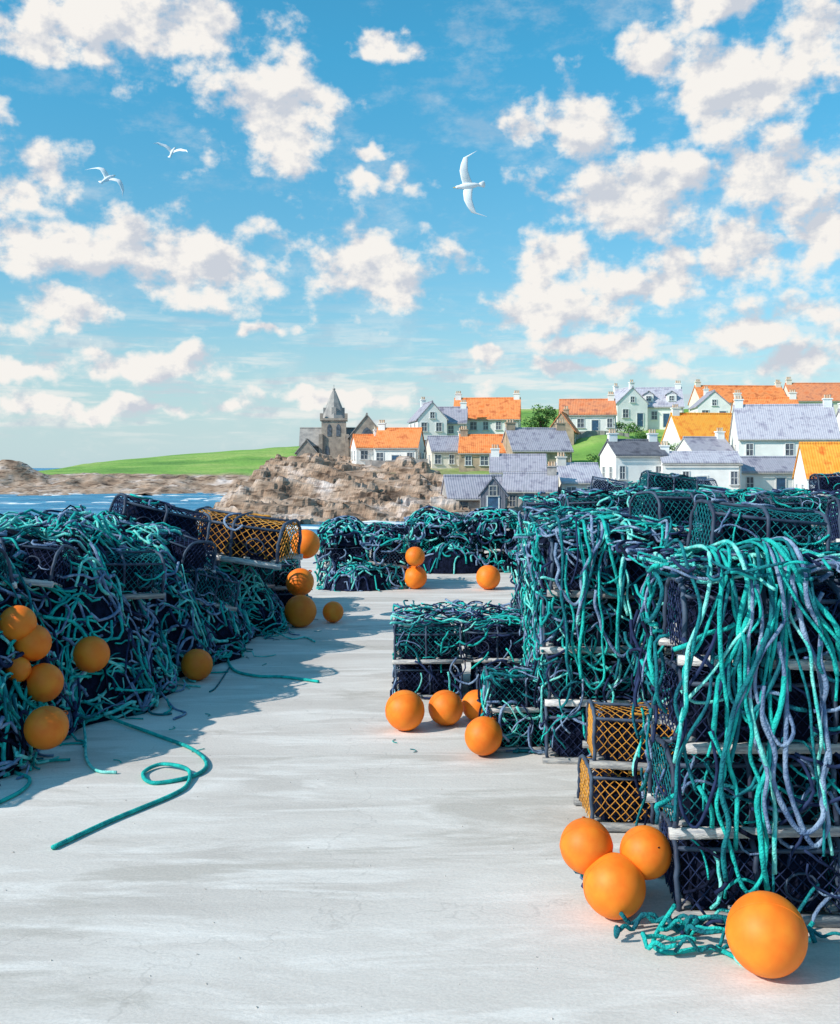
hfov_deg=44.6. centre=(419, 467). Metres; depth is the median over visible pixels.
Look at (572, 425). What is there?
roof
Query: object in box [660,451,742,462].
roof
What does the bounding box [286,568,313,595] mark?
fishing buoy
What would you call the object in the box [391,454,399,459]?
door
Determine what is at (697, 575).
lobster creel
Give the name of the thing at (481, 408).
roof
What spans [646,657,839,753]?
lobster creel
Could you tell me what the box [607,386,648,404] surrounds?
roof
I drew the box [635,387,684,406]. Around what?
roof
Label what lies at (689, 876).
lobster creel
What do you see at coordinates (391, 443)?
terracotta roof cottage
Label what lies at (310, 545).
fishing buoy
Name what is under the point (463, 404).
chimney
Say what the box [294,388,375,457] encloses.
stone church
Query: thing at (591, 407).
roof
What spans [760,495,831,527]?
lobster creel
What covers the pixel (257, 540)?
lobster creel
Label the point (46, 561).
lobster creel
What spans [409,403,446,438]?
walls
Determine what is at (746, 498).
lobster creel
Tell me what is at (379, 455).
window panes
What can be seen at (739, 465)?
gutter
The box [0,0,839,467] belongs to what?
sky
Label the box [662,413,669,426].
door
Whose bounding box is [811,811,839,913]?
lobster creel
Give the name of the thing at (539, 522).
lobster creel
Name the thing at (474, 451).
stone cottage
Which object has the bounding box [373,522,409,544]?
lobster creel
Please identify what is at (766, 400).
roof
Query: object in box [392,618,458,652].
lobster creel
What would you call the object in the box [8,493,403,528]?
breaking wave foam
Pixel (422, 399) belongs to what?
chimney
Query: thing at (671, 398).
window panes
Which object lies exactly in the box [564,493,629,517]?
lobster creel
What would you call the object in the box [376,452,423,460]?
window frames
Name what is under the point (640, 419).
door
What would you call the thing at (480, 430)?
walls
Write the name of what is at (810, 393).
long terrace
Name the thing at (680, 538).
lobster creel
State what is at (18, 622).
fishing buoy
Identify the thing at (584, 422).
window frames
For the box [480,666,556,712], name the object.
lobster creel
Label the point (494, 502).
door
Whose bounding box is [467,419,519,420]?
gutter
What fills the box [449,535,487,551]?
lobster creel
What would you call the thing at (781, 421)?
roof
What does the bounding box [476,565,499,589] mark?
fishing buoy
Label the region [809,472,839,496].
lobster creel
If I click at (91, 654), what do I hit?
fishing buoy
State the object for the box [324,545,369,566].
lobster creel
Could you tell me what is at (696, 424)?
roof
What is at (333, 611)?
fishing buoy
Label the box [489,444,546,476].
white cottage
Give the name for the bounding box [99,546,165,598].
lobster creel
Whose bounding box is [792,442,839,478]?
roof
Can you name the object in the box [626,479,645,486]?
lobster creel
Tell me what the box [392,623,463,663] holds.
lobster creel
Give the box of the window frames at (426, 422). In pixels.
[410,412,442,439]
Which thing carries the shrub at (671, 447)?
on the village hillside
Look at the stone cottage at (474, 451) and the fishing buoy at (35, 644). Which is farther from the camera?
the stone cottage at (474, 451)
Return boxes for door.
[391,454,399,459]
[487,496,499,510]
[523,493,535,505]
[591,419,598,430]
[636,413,643,426]
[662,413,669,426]
[696,475,707,478]
[775,477,786,489]
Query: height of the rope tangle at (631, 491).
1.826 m
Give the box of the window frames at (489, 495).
[480,485,506,507]
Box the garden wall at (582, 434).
[365,430,628,466]
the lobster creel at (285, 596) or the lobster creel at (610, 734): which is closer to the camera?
the lobster creel at (610, 734)
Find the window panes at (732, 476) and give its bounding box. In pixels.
[683,472,736,483]
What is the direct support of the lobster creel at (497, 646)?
on the lobster creel at (475, 684)
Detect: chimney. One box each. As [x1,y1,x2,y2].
[420,397,425,406]
[460,400,466,408]
[563,406,569,417]
[607,392,614,400]
[659,441,669,452]
[670,404,680,415]
[674,381,681,388]
[703,386,708,394]
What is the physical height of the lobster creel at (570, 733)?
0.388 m
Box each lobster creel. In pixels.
[0,537,5,568]
[0,545,16,588]
[5,537,80,587]
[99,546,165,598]
[107,493,211,555]
[144,524,216,576]
[184,564,239,610]
[191,506,302,569]
[206,550,219,566]
[253,566,274,587]
[266,558,300,589]
[274,586,293,606]
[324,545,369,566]
[366,544,412,568]
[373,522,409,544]
[377,565,409,587]
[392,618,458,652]
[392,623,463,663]
[392,658,464,698]
[409,535,447,551]
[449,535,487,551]
[451,512,465,515]
[453,515,477,533]
[461,615,518,649]
[463,622,531,662]
[468,657,518,689]
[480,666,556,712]
[487,537,517,551]
[488,551,516,571]
[489,706,552,752]
[505,514,517,530]
[516,604,527,631]
[522,501,556,524]
[524,501,562,527]
[524,515,588,545]
[525,537,560,588]
[535,592,649,653]
[536,517,586,544]
[540,645,650,706]
[542,698,621,764]
[543,537,658,599]
[562,495,593,505]
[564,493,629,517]
[574,754,667,831]
[582,699,674,771]
[589,476,625,491]
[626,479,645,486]
[628,489,729,532]
[638,470,697,495]
[640,648,681,704]
[643,594,681,654]
[644,734,839,839]
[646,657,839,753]
[654,534,699,580]
[658,576,839,671]
[658,810,839,927]
[659,538,698,594]
[673,567,838,631]
[674,733,839,790]
[684,478,717,485]
[684,498,831,574]
[691,652,836,702]
[724,494,765,512]
[748,493,815,512]
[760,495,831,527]
[808,578,839,659]
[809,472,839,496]
[809,655,839,725]
[811,738,839,807]
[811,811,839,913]
[822,495,839,523]
[824,497,839,543]
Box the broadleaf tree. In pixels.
[522,404,556,427]
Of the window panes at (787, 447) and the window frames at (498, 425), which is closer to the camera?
the window panes at (787, 447)
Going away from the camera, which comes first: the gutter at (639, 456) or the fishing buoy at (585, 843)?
the fishing buoy at (585, 843)
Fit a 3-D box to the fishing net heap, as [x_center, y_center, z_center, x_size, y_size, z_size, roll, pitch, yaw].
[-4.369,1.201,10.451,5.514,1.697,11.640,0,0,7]
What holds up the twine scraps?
on the quay
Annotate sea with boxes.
[0,468,402,548]
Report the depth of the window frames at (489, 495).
94.43 m
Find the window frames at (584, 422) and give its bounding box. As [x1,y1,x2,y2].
[570,418,616,427]
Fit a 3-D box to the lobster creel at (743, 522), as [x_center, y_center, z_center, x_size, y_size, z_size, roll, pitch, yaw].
[1.740,0.341,5.278,0.630,0.321,0.434,6,2,-1]
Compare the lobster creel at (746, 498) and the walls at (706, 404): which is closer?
the lobster creel at (746, 498)
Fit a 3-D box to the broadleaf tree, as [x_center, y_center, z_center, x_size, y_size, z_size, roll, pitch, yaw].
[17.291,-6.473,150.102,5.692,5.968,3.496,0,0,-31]
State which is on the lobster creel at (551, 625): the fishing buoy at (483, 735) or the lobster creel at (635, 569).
the lobster creel at (635, 569)
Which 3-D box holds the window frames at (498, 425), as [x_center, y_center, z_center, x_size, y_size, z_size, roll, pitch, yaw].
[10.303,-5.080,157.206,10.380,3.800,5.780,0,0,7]
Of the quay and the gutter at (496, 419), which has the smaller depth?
the quay
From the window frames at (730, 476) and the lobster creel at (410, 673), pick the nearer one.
the lobster creel at (410, 673)
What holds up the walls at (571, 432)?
on the village hillside
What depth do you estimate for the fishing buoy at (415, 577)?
16.76 m
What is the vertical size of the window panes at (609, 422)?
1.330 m
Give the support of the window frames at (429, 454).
in the cream cottage at (441, 451)
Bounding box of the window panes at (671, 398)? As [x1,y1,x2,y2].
[646,396,673,418]
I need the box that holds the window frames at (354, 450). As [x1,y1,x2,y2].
[351,450,368,459]
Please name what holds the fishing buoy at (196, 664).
on the quay
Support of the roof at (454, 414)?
on the walls at (456, 427)
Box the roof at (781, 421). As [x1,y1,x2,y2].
[729,403,839,441]
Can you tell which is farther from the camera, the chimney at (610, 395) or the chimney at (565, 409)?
the chimney at (610, 395)
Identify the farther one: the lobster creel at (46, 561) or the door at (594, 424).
the door at (594, 424)
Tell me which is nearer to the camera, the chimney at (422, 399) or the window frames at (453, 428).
the window frames at (453, 428)
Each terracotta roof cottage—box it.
[350,426,377,464]
[372,420,424,460]
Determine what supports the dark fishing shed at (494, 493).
on the rocky shore
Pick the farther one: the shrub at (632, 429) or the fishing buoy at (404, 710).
the shrub at (632, 429)
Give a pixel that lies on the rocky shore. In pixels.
(409, 487)
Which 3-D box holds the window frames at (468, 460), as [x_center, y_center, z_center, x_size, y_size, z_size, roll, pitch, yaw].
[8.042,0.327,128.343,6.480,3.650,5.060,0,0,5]
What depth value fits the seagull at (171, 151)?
47.87 m
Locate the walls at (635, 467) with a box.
[600,443,660,487]
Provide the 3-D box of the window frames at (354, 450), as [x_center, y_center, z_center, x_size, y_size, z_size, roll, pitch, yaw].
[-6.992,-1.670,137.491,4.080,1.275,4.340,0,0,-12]
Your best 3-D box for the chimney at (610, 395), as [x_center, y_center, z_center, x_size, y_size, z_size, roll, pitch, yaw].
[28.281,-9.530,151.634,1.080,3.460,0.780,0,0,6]
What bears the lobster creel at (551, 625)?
on the lobster creel at (557, 668)
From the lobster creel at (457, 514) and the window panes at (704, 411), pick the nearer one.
the lobster creel at (457, 514)
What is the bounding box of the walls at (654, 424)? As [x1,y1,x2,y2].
[648,408,683,429]
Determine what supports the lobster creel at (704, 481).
on the lobster creel
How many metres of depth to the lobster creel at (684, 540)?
7.13 m
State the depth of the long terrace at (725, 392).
181.13 m
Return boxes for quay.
[0,554,839,1023]
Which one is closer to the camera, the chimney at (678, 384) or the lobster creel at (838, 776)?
the lobster creel at (838, 776)
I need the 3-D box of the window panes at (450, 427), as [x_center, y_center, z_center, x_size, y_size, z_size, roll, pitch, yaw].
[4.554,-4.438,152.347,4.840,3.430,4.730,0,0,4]
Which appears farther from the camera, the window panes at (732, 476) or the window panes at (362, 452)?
the window panes at (362, 452)
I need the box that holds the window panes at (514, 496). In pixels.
[510,495,515,506]
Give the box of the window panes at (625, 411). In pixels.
[623,397,633,416]
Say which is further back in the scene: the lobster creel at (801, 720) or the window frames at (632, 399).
the window frames at (632, 399)
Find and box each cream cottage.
[424,428,460,468]
[555,452,603,494]
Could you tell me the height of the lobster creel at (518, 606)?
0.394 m
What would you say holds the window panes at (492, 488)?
in the dark fishing shed at (494, 493)
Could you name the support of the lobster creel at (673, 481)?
on the lobster creel
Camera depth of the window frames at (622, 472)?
105.72 m
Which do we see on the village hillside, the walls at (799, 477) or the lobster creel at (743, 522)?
the walls at (799, 477)
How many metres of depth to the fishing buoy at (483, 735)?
7.01 m
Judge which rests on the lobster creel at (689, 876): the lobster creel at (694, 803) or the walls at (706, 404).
the lobster creel at (694, 803)
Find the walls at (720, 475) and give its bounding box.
[661,462,740,489]
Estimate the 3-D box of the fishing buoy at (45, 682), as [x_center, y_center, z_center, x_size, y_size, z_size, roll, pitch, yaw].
[-2.715,1.554,7.409,0.281,0.277,0.298,0,0,37]
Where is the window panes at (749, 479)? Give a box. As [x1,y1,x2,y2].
[747,477,752,487]
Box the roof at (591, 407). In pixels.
[558,398,616,414]
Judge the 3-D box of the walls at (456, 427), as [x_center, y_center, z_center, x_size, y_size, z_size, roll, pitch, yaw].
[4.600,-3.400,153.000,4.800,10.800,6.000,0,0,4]
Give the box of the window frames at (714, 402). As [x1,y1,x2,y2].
[691,399,717,412]
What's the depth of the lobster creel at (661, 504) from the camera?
7.57 m
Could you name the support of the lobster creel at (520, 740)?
on the quay
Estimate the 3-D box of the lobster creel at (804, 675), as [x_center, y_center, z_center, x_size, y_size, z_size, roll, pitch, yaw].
[1.781,1.056,5.276,0.762,0.387,0.528,0,0,-1]
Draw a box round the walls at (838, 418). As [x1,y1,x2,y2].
[836,413,839,430]
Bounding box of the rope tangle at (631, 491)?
[516,483,839,598]
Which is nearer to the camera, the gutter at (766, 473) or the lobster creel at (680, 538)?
the lobster creel at (680, 538)
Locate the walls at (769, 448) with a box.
[730,413,839,455]
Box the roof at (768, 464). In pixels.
[740,456,795,472]
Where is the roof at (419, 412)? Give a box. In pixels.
[407,400,448,422]
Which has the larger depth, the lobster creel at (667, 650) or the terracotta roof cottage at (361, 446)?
the terracotta roof cottage at (361, 446)
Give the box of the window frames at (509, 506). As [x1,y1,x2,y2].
[508,494,557,507]
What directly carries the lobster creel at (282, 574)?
on the lobster creel at (285, 596)
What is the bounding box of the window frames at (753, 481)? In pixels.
[746,476,793,488]
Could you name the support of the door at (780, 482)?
attached to the walls at (765, 481)
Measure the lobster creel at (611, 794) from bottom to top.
0.350 m
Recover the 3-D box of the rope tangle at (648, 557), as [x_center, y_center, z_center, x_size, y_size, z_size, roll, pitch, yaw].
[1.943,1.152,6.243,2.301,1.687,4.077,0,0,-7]
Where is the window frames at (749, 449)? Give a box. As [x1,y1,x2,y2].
[731,443,795,455]
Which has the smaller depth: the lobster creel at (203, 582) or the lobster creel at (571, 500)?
the lobster creel at (203, 582)
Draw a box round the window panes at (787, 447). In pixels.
[746,444,793,454]
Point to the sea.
(42, 503)
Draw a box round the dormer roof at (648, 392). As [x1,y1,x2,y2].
[643,390,654,394]
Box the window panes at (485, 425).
[470,422,515,429]
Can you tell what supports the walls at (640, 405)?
on the village hillside
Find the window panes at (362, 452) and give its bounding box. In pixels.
[361,451,367,458]
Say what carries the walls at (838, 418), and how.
on the village hillside
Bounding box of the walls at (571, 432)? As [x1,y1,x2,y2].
[551,414,578,444]
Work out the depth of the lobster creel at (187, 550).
10.55 m
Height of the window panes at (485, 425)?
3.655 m
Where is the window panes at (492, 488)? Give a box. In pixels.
[490,486,495,494]
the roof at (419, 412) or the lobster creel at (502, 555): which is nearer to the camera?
the lobster creel at (502, 555)
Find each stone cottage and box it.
[458,426,505,471]
[501,419,573,465]
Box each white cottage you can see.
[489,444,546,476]
[675,428,733,450]
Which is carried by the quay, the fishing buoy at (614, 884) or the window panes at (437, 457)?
the fishing buoy at (614, 884)
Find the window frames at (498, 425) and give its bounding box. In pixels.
[470,421,520,429]
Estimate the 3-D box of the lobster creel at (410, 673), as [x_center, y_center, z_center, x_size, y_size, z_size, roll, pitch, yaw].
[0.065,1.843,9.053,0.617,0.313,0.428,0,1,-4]
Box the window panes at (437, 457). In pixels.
[429,455,453,463]
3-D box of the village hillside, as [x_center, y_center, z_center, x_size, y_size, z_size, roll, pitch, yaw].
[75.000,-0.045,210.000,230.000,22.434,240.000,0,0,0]
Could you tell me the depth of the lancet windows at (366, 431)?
148.12 m
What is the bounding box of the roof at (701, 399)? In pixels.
[688,390,730,409]
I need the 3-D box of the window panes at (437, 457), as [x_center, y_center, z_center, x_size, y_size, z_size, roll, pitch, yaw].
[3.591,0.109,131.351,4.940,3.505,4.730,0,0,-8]
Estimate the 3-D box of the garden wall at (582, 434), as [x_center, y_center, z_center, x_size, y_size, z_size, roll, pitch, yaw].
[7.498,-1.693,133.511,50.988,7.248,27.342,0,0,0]
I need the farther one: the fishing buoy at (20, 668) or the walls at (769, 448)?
the walls at (769, 448)
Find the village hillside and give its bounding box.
[268,409,688,511]
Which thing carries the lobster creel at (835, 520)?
on the lobster creel
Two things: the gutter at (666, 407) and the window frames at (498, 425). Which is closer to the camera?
the window frames at (498, 425)
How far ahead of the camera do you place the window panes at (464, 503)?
98.84 m
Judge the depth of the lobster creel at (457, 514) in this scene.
20.38 m
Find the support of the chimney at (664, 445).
on the roof at (703, 457)
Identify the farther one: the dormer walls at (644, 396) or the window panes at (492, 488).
the dormer walls at (644, 396)
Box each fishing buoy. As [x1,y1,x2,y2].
[0,605,36,640]
[5,657,32,681]
[13,625,51,661]
[23,663,66,701]
[23,706,68,749]
[73,636,109,672]
[181,649,212,680]
[284,595,316,626]
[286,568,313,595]
[291,529,319,558]
[323,601,343,622]
[385,690,424,730]
[404,566,426,588]
[405,547,424,565]
[428,690,462,725]
[462,690,482,719]
[465,716,501,755]
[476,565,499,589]
[560,816,612,873]
[583,852,645,919]
[620,825,671,879]
[725,890,807,978]
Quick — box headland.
[0,446,298,495]
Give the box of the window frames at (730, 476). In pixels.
[660,471,739,484]
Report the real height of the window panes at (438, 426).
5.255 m
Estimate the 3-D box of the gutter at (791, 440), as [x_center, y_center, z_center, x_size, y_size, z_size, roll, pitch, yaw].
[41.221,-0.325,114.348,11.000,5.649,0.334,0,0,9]
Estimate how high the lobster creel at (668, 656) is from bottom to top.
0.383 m
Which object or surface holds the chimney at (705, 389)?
on the roof at (701, 399)
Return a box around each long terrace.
[688,379,786,412]
[783,377,839,414]
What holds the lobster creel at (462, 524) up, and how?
on the lobster creel at (475, 541)
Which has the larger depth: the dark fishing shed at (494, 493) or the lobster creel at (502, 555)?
the dark fishing shed at (494, 493)
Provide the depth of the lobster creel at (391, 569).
16.97 m
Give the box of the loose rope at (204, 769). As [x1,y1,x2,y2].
[0,629,742,966]
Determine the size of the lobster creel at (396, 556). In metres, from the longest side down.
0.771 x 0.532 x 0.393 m
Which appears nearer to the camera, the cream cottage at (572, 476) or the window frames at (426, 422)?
the cream cottage at (572, 476)
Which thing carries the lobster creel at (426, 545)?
on the lobster creel
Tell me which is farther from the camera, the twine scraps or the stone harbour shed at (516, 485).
the stone harbour shed at (516, 485)
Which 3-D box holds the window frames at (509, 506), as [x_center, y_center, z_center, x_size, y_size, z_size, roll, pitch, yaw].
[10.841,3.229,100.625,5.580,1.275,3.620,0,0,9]
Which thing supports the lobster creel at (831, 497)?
on the lobster creel
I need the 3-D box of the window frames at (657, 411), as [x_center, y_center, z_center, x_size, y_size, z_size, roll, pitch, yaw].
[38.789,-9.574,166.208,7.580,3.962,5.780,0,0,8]
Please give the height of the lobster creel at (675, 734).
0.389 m
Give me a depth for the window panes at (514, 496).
99.25 m
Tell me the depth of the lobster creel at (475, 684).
8.99 m
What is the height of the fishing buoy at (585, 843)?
0.241 m
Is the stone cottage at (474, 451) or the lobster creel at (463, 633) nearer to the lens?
the lobster creel at (463, 633)
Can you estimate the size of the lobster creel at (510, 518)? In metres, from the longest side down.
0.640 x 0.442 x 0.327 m
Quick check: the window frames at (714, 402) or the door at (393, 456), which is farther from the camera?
the window frames at (714, 402)
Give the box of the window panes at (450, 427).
[448,426,460,432]
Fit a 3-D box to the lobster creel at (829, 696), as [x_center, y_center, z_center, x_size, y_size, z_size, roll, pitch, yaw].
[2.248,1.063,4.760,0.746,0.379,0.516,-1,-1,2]
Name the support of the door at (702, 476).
attached to the walls at (720, 475)
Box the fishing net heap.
[0,504,311,785]
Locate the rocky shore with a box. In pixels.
[202,452,470,523]
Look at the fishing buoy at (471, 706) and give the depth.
8.01 m
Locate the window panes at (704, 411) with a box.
[702,400,715,412]
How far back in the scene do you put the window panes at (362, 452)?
135.37 m
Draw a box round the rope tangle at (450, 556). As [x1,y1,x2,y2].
[313,491,582,591]
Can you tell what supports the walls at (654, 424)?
on the village hillside
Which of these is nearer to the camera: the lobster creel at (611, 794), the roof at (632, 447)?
the lobster creel at (611, 794)
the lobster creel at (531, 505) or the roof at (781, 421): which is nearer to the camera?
the lobster creel at (531, 505)
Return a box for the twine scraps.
[113,619,415,762]
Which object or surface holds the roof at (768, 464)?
on the walls at (765, 481)
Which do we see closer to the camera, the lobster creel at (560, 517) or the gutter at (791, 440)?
the lobster creel at (560, 517)
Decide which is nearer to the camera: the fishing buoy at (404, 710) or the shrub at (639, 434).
the fishing buoy at (404, 710)
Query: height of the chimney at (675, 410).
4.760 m
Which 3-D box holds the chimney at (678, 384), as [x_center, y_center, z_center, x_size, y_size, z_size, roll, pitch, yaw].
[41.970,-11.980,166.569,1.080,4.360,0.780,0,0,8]
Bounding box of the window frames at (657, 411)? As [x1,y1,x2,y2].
[646,395,674,419]
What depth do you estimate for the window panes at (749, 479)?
106.77 m
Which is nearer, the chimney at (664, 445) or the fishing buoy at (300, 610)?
the fishing buoy at (300, 610)
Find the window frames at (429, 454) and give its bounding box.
[426,454,453,463]
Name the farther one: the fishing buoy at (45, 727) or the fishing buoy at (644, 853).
the fishing buoy at (45, 727)
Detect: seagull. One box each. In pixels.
[87,167,123,196]
[153,142,187,157]
[453,151,486,216]
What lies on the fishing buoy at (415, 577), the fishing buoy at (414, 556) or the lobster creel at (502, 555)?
the fishing buoy at (414, 556)
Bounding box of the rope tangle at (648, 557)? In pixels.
[514,510,839,927]
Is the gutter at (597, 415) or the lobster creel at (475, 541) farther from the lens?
the gutter at (597, 415)
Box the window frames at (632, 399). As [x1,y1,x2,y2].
[622,396,635,417]
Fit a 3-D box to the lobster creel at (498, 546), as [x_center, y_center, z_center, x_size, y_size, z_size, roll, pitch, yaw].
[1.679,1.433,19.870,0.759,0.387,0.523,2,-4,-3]
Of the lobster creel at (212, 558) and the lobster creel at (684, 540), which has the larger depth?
the lobster creel at (212, 558)
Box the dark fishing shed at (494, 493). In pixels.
[478,475,508,511]
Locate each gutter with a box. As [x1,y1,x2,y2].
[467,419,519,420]
[569,415,616,428]
[616,456,664,457]
[648,407,684,411]
[662,464,742,488]
[738,439,839,441]
[741,473,792,473]
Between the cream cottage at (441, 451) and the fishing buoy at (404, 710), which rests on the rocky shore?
the cream cottage at (441, 451)
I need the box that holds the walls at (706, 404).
[690,392,730,412]
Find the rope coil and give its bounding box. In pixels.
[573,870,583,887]
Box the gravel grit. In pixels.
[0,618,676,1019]
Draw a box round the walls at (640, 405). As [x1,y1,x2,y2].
[616,388,647,431]
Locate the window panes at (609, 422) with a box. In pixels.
[577,419,611,427]
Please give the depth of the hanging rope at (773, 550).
4.38 m
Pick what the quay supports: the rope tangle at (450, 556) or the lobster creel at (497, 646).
the rope tangle at (450, 556)
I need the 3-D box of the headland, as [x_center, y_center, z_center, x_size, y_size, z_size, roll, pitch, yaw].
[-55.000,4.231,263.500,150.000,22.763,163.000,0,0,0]
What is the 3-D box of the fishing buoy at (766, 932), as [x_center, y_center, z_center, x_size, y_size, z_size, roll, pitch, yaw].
[1.370,1.845,4.054,0.317,0.311,0.320,0,0,-30]
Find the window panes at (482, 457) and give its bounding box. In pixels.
[466,456,487,464]
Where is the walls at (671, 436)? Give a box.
[663,417,679,450]
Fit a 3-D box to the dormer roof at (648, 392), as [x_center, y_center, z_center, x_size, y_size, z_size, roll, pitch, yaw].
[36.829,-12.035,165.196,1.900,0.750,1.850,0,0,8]
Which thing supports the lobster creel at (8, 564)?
on the fishing net heap
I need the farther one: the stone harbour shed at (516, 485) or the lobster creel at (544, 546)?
the stone harbour shed at (516, 485)
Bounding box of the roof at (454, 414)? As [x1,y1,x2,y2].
[438,406,467,422]
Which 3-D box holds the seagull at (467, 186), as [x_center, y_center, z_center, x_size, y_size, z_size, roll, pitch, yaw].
[1.150,-6.604,23.978,0.778,1.555,0.203,-9,1,-7]
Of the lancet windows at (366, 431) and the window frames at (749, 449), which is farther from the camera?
the lancet windows at (366, 431)
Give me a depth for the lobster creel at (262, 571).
13.05 m
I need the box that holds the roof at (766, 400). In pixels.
[730,397,798,412]
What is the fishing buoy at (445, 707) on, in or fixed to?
on the quay
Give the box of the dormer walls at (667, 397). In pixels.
[666,394,675,401]
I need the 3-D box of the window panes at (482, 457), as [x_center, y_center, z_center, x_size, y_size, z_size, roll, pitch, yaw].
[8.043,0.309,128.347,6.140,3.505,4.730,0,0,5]
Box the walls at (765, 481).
[741,474,792,498]
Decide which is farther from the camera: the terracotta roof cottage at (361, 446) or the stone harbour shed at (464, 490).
the terracotta roof cottage at (361, 446)
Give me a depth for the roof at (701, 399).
158.20 m
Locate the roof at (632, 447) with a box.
[598,439,667,455]
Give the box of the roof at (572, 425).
[549,411,579,433]
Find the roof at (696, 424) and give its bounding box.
[660,412,731,443]
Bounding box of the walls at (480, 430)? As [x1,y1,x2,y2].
[467,420,520,433]
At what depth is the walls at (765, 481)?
106.94 m
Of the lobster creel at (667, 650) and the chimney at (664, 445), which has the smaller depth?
the lobster creel at (667, 650)
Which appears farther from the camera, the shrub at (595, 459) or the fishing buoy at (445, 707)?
the shrub at (595, 459)
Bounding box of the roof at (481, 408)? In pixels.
[454,397,520,419]
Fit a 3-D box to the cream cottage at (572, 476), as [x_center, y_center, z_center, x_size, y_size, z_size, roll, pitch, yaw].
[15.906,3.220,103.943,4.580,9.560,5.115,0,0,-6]
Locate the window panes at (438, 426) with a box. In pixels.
[422,412,441,443]
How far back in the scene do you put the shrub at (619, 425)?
149.04 m
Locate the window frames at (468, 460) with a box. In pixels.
[458,455,488,465]
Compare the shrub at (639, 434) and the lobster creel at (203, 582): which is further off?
the shrub at (639, 434)
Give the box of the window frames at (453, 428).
[447,425,467,433]
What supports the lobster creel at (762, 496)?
on the lobster creel
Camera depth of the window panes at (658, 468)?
105.79 m
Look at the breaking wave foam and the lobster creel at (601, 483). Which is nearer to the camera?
the lobster creel at (601, 483)
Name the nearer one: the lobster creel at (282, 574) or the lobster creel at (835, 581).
the lobster creel at (835, 581)
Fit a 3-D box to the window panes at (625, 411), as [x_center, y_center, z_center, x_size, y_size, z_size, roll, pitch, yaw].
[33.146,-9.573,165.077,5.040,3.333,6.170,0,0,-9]
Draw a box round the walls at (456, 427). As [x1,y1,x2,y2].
[447,423,466,435]
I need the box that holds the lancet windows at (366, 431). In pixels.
[315,424,371,456]
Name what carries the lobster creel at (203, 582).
on the fishing net heap
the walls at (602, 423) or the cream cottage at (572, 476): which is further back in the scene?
the walls at (602, 423)
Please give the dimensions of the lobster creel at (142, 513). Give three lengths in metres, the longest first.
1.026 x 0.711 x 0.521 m
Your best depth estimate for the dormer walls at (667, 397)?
163.97 m
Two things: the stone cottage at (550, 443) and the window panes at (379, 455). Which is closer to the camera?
the stone cottage at (550, 443)
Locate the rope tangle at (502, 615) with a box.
[390,548,558,753]
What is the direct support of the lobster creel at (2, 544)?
on the fishing net heap
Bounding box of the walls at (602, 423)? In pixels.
[559,411,615,431]
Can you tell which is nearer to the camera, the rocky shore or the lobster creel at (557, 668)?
the lobster creel at (557, 668)
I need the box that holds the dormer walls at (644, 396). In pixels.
[643,395,652,401]
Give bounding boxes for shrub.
[586,453,599,463]
[613,421,627,431]
[622,422,646,434]
[633,430,646,438]
[668,443,677,450]
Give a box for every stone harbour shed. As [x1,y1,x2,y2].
[440,474,506,510]
[502,461,558,508]
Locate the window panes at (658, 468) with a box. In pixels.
[603,466,660,478]
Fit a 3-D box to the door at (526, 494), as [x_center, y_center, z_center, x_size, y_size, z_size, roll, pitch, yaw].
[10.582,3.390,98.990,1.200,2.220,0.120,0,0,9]
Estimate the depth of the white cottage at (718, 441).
118.18 m
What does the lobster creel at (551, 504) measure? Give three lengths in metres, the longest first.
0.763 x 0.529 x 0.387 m
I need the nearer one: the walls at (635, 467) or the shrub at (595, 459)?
the walls at (635, 467)
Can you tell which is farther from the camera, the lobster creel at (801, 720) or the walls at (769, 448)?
the walls at (769, 448)
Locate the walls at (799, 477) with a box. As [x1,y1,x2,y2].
[794,450,816,496]
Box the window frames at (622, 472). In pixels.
[602,466,659,479]
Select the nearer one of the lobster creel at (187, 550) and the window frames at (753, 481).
the lobster creel at (187, 550)
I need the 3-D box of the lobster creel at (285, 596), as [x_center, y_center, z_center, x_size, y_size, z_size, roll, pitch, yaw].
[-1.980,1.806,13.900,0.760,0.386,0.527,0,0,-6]
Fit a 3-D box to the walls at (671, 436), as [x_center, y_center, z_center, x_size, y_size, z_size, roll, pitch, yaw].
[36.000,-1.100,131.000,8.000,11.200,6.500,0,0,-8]
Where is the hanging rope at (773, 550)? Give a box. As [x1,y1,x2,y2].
[547,513,839,952]
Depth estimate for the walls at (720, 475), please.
103.90 m
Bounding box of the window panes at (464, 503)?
[460,501,467,507]
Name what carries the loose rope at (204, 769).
on the quay
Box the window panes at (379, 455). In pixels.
[377,453,412,460]

